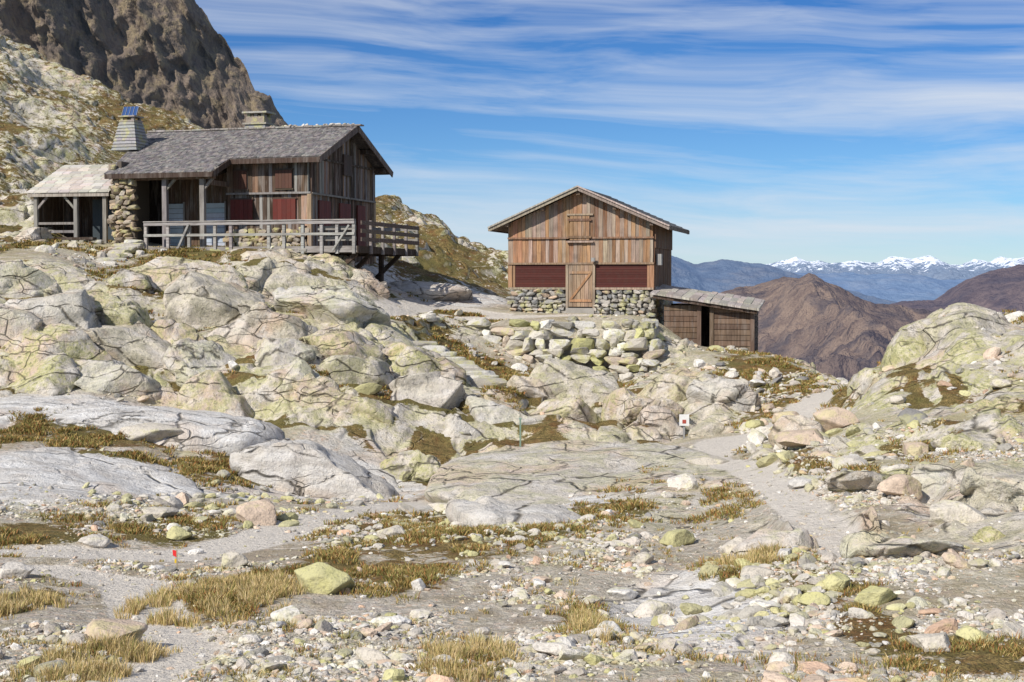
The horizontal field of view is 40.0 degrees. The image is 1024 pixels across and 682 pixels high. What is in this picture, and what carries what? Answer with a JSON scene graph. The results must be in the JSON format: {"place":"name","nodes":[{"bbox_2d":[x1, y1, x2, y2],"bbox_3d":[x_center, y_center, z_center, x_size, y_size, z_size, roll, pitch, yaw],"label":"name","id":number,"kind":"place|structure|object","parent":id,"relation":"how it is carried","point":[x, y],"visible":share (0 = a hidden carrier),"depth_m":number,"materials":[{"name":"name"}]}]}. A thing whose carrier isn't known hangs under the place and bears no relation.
{"place":"outdoors","nodes":[
{"label":"outdoors","id":0,"kind":"place"},
{"bbox_2d":[0,0,287,128],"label":"rocky mountain","id":1,"kind":"structure","parent":0,"point":[177,57],"depth_m":603.55,"materials":[{"name":"grey stone"}]},
{"bbox_2d":[0,34,1023,681],"bbox_3d":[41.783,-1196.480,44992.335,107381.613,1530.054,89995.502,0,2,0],"label":"ground","id":2,"kind":"structure","parent":0,"point":[54,116],"depth_m":29.30,"materials":[{"name":"grey stone"}]},
{"bbox_2d":[0,562,34,578],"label":"boulder","id":3,"kind":"object","parent":2,"relation":"on","point":[16,569],"visible":0.84,"depth_m":16.83,"materials":[{"name":"stone"}]},
{"bbox_2d":[26,164,114,243],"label":"lean to shed","id":4,"kind":"object","parent":2,"relation":"on","point":[71,203],"visible":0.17,"depth_m":59.86,"materials":[{"name":"paint"}]},
{"bbox_2d":[92,199,114,240],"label":"shed door","id":5,"kind":"structure","parent":4,"relation":"in","point":[96,203],"depth_m":59.90,"materials":[{"name":"paint"}]},
{"bbox_2d":[78,534,109,547],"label":"boulder","id":6,"kind":"object","parent":2,"relation":"on","point":[96,541],"visible":1,"depth_m":20.20,"materials":[{"name":"stone"}]},
{"bbox_2d":[84,618,147,641],"bbox_3d":[-3.634,2.654,12.693,0.594,0.251,0.559,1,3,29],"label":"boulder","id":7,"kind":"object","parent":2,"relation":"on","point":[95,626],"visible":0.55,"depth_m":12.63,"materials":[{"name":"stone"}]},
{"bbox_2d":[96,239,143,265],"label":"stone steps","id":8,"kind":"structure","parent":2,"relation":"on","point":[120,249],"depth_m":55.06,"materials":[{"name":"grey stone"}]},
{"bbox_2d":[121,422,183,442],"bbox_3d":[-8.664,2.267,33.900,1.469,0.584,1.111,-1,3,-21],"label":"boulder","id":9,"kind":"object","parent":2,"relation":"on","point":[152,432],"visible":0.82,"depth_m":33.52,"materials":[{"name":"stone"}]},
{"bbox_2d":[143,506,179,518],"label":"boulder","id":10,"kind":"object","parent":2,"relation":"on","point":[158,512],"visible":0.77,"depth_m":22.82,"materials":[{"name":"stone"}]},
{"bbox_2d":[172,550,177,570],"bbox_3d":[-4.343,2.851,18.129,0.061,0.320,0.012,0,2,0],"label":"marker flag","id":11,"kind":"object","parent":2,"relation":"on","point":[175,553],"visible":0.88,"depth_m":18.12,"materials":[{"name":"fabric"}]},
{"bbox_2d":[166,526,192,539],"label":"boulder","id":12,"kind":"object","parent":2,"relation":"on","point":[176,533],"visible":0.97,"depth_m":21.20,"materials":[{"name":"stone"}]},
{"bbox_2d":[82,470,287,531],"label":"lichen stones","id":13,"kind":"object","parent":2,"relation":"on","point":[127,497],"visible":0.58,"depth_m":25.41,"materials":[{"name":"grey stone"}]},
{"bbox_2d":[221,551,247,569],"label":"boulder","id":14,"kind":"object","parent":2,"relation":"on","point":[233,559],"visible":0.84,"depth_m":18.15,"materials":[{"name":"stone"}]},
{"bbox_2d":[104,106,392,263],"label":"mountain refuge","id":15,"kind":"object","parent":2,"relation":"on","point":[260,166],"visible":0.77,"depth_m":59.36,"materials":[{"name":"brown wood"}]},
{"bbox_2d":[169,201,226,245],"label":"porch doors","id":16,"kind":"structure","parent":15,"relation":"in","point":[214,211],"depth_m":59.70,"materials":[{"name":"paint"}]},
{"bbox_2d":[236,499,276,525],"bbox_3d":[-4.278,2.852,23.248,0.623,0.499,0.850,-1,3,-23],"label":"boulder","id":17,"kind":"object","parent":2,"relation":"on","point":[262,512],"visible":0.9,"depth_m":22.97,"materials":[{"name":"stone"}]},
{"bbox_2d":[143,219,418,281],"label":"terrace deck","id":18,"kind":"structure","parent":2,"relation":"on","point":[354,251],"depth_m":55.86,"materials":[{"name":"grey wood"}]},
{"bbox_2d":[270,605,299,621],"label":"boulder","id":19,"kind":"object","parent":2,"relation":"on","point":[290,612],"visible":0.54,"depth_m":14.16,"materials":[{"name":"stone"}]},
{"bbox_2d":[223,492,383,526],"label":"lichen stones","id":20,"kind":"object","parent":2,"relation":"on","point":[289,518],"visible":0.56,"depth_m":25.50,"materials":[{"name":"grey stone"}]},
{"bbox_2d":[294,562,354,594],"bbox_3d":[-2.173,2.810,16.268,0.719,0.509,0.426,1,3,17],"label":"boulder","id":21,"kind":"object","parent":2,"relation":"on","point":[321,578],"visible":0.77,"depth_m":16.10,"materials":[{"name":"stone"}]},
{"bbox_2d":[360,628,377,637],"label":"boulder","id":22,"kind":"object","parent":2,"relation":"on","point":[371,632],"visible":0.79,"depth_m":13.13,"materials":[{"name":"stone"}]},
{"bbox_2d":[0,540,782,681],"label":"grass tufts","id":23,"kind":"object","parent":2,"relation":"on","point":[275,585],"visible":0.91,"depth_m":13.95,"materials":[{"name":"brown plant"}]},
{"bbox_2d":[376,525,406,537],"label":"boulder","id":24,"kind":"object","parent":2,"relation":"on","point":[394,529],"visible":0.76,"depth_m":20.97,"materials":[{"name":"stone"}]},
{"bbox_2d":[411,578,425,590],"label":"boulder","id":25,"kind":"object","parent":2,"relation":"on","point":[419,584],"visible":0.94,"depth_m":16.43,"materials":[{"name":"stone"}]},
{"bbox_2d":[412,313,445,328],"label":"rock","id":26,"kind":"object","parent":2,"relation":"on","point":[433,319],"depth_m":53.12,"materials":[{"name":"grey stone"}]},
{"bbox_2d":[412,341,506,386],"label":"stone steps","id":27,"kind":"structure","parent":2,"relation":"on","point":[477,375],"depth_m":45.46,"materials":[{"name":"grey stone"}]},
{"bbox_2d":[307,508,616,564],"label":"lichen stones","id":28,"kind":"object","parent":2,"relation":"on","point":[478,537],"visible":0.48,"depth_m":20.65,"materials":[{"name":"grey stone"}]},
{"bbox_2d":[0,200,1023,558],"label":"rock outcrop","id":29,"kind":"object","parent":2,"relation":"on","point":[50,330],"visible":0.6,"depth_m":38.27,"materials":[{"name":"grey stone"}]},
{"bbox_2d":[0,238,1023,681],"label":"alpine heath","id":30,"kind":"object","parent":2,"relation":"on","point":[406,574],"visible":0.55,"depth_m":22.03,"materials":[{"name":"brown plant"}]},
{"bbox_2d":[0,417,1023,681],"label":"rubble stones","id":31,"kind":"object","parent":2,"relation":"on","point":[778,661],"visible":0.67,"depth_m":13.57,"materials":[{"name":"grey stone"}]},
{"bbox_2d":[0,239,1023,519],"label":"scree stones","id":32,"kind":"object","parent":2,"relation":"on","point":[910,417],"visible":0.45,"depth_m":31.79,"materials":[{"name":"grey stone"}]},
{"bbox_2d":[519,418,521,446],"bbox_3d":[0.200,2.590,33.850,0.070,1.490,0.070,0,2,0],"label":"marker pole","id":33,"kind":"object","parent":2,"relation":"on","point":[520,419],"visible":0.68,"depth_m":33.81,"materials":[{"name":"paint"}]},
{"bbox_2d":[532,642,571,655],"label":"boulder","id":34,"kind":"object","parent":2,"relation":"on","point":[550,648],"visible":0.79,"depth_m":12.04,"materials":[{"name":"stone"}]},
{"bbox_2d":[457,317,666,380],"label":"dry stone wall","id":35,"kind":"structure","parent":2,"relation":"on","point":[646,336],"depth_m":52.79,"materials":[{"name":"grey stone"}]},
{"bbox_2d":[488,185,689,324],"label":"wooden hut","id":36,"kind":"object","parent":2,"relation":"on","point":[577,249],"visible":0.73,"depth_m":57.56,"materials":[{"name":"brown wood"}]},
{"bbox_2d":[607,587,638,599],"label":"boulder","id":37,"kind":"object","parent":2,"relation":"on","point":[624,593],"visible":0.95,"depth_m":16.41,"materials":[{"name":"stone"}]},
{"bbox_2d":[631,552,653,563],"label":"boulder","id":38,"kind":"object","parent":2,"relation":"on","point":[644,557],"visible":0.96,"depth_m":18.36,"materials":[{"name":"stone"}]},
{"bbox_2d":[632,600,671,617],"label":"boulder","id":39,"kind":"object","parent":2,"relation":"on","point":[647,608],"visible":0.84,"depth_m":15.57,"materials":[{"name":"stone"}]},
{"bbox_2d":[659,529,695,546],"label":"boulder","id":40,"kind":"object","parent":2,"relation":"on","point":[677,538],"visible":0.76,"depth_m":20.37,"materials":[{"name":"stone"}]},
{"bbox_2d":[679,414,688,438],"bbox_3d":[4.565,2.395,37.322,0.260,0.900,0.076,0,2,0],"label":"trail sign","id":41,"kind":"object","parent":2,"relation":"on","point":[683,420],"visible":0.88,"depth_m":37.28,"materials":[{"name":"metal"}]},
{"bbox_2d":[684,455,728,464],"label":"boulder","id":42,"kind":"object","parent":2,"relation":"on","point":[705,460],"visible":0.87,"depth_m":30.25,"materials":[{"name":"stone"}]},
{"bbox_2d":[650,284,764,351],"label":"wood shed","id":43,"kind":"structure","parent":2,"relation":"on","point":[706,318],"depth_m":56.03,"materials":[{"name":"brown wood"}]},
{"bbox_2d":[721,536,744,553],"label":"boulder","id":44,"kind":"object","parent":2,"relation":"on","point":[728,547],"visible":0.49,"depth_m":18.75,"materials":[{"name":"stone"}]},
{"bbox_2d":[740,565,774,578],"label":"boulder","id":45,"kind":"object","parent":2,"relation":"on","point":[753,570],"visible":0.63,"depth_m":16.06,"materials":[{"name":"stone"}]},
{"bbox_2d":[749,600,781,607],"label":"boulder","id":46,"kind":"object","parent":2,"relation":"on","point":[766,604],"visible":0.81,"depth_m":14.41,"materials":[{"name":"stone"}]},
{"bbox_2d":[771,411,798,423],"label":"boulder","id":47,"kind":"object","parent":2,"relation":"on","point":[776,417],"visible":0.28,"depth_m":33.56,"materials":[{"name":"stone"}]},
{"bbox_2d":[667,553,915,646],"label":"lichen stones","id":48,"kind":"object","parent":2,"relation":"on","point":[755,613],"visible":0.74,"depth_m":14.57,"materials":[{"name":"grey stone"}]},
{"bbox_2d":[774,428,824,446],"bbox_3d":[5.848,1.978,28.288,1.087,0.411,0.915,0,2,0],"label":"boulder","id":49,"kind":"object","parent":2,"relation":"on","point":[798,438],"visible":0.91,"depth_m":28.02,"materials":[{"name":"stone"}]},
{"bbox_2d":[797,592,830,605],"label":"boulder","id":50,"kind":"object","parent":2,"relation":"on","point":[809,598],"visible":0.84,"depth_m":14.23,"materials":[{"name":"stone"}]},
{"bbox_2d":[822,571,849,590],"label":"boulder","id":51,"kind":"object","parent":2,"relation":"on","point":[835,580],"visible":0.85,"depth_m":14.82,"materials":[{"name":"stone"}]},
{"bbox_2d":[813,407,859,430],"bbox_3d":[6.916,1.699,30.165,0.886,0.574,0.750,-1,3,-18],"label":"boulder","id":52,"kind":"object","parent":2,"relation":"on","point":[827,419],"visible":0.75,"depth_m":29.92,"materials":[{"name":"stone"}]},
{"bbox_2d":[741,426,932,473],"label":"lichen stones","id":53,"kind":"object","parent":2,"relation":"on","point":[838,441],"visible":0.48,"depth_m":27.43,"materials":[{"name":"grey stone"}]},
{"bbox_2d":[854,445,880,455],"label":"boulder","id":54,"kind":"object","parent":2,"relation":"on","point":[862,450],"visible":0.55,"depth_m":25.95,"materials":[{"name":"stone"}]},
{"bbox_2d":[854,585,897,605],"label":"boulder","id":55,"kind":"object","parent":2,"relation":"on","point":[875,595],"visible":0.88,"depth_m":14.03,"materials":[{"name":"stone"}]},
{"bbox_2d":[877,474,922,499],"bbox_3d":[5.756,2.198,21.100,0.730,0.420,0.517,-1,3,-29],"label":"boulder","id":56,"kind":"object","parent":2,"relation":"on","point":[898,484],"visible":0.95,"depth_m":20.90,"materials":[{"name":"stone"}]},
{"bbox_2d":[905,632,950,651],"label":"boulder","id":57,"kind":"object","parent":2,"relation":"on","point":[932,641],"visible":0.97,"depth_m":11.97,"materials":[{"name":"stone"}]},
{"bbox_2d":[928,500,987,526],"bbox_3d":[5.643,2.231,17.893,0.732,0.408,0.547,0,2,0],"label":"boulder","id":58,"kind":"object","parent":2,"relation":"on","point":[943,511],"visible":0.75,"depth_m":17.69,"materials":[{"name":"stone"}]},
{"bbox_2d":[956,625,994,642],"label":"boulder","id":59,"kind":"object","parent":2,"relation":"on","point":[966,632],"visible":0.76,"depth_m":12.29,"materials":[{"name":"stone"}]},
{"bbox_2d":[0,414,1023,681],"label":"gravel","id":60,"kind":"structure","parent":0,"point":[326,662],"depth_m":13.68,"materials":[{"name":"grey gravel"}]},
{"bbox_2d":[0,335,1023,681],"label":"dry grass","id":61,"kind":"structure","parent":0,"point":[526,613],"depth_m":14.90,"materials":[{"name":"brown plant"}]},
{"bbox_2d":[195,0,1023,264],"label":"sky","id":62,"kind":"structure","parent":0,"point":[765,131],"materials":[{"name":"blue"}]},
{"bbox_2d":[456,236,896,303],"bbox_3d":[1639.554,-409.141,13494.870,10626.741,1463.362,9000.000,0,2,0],"label":"blue mountain","id":63,"kind":"structure","parent":0,"point":[720,275],"depth_m":14193.13,"materials":[{"name":"blue stone"}]},
{"bbox_2d":[680,273,932,381],"bbox_3d":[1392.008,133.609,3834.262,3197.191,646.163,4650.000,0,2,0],"label":"brown mountain","id":64,"kind":"structure","parent":0,"point":[836,331],"depth_m":4001.38,"materials":[{"name":"brown stone"}]},
{"bbox_2d":[795,272,969,301],"bbox_3d":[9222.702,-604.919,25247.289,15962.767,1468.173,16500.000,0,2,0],"label":"blue mountain","id":65,"kind":"structure","parent":0,"point":[898,287],"depth_m":26090.94,"materials":[{"name":"blue stone"}]},
{"bbox_2d":[766,255,1023,279],"bbox_3d":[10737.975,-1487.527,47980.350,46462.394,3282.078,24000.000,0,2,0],"label":"snow mountain","id":66,"kind":"structure","parent":0,"point":[931,267],"depth_m":50194.66,"materials":[{"name":"white snow"}]},
{"bbox_2d":[892,264,1023,313],"bbox_3d":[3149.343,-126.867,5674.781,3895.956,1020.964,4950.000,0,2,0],"label":"brown mountain","id":67,"kind":"structure","parent":0,"point":[998,290],"depth_m":6155.43,"materials":[{"name":"brown stone"}]}
]}

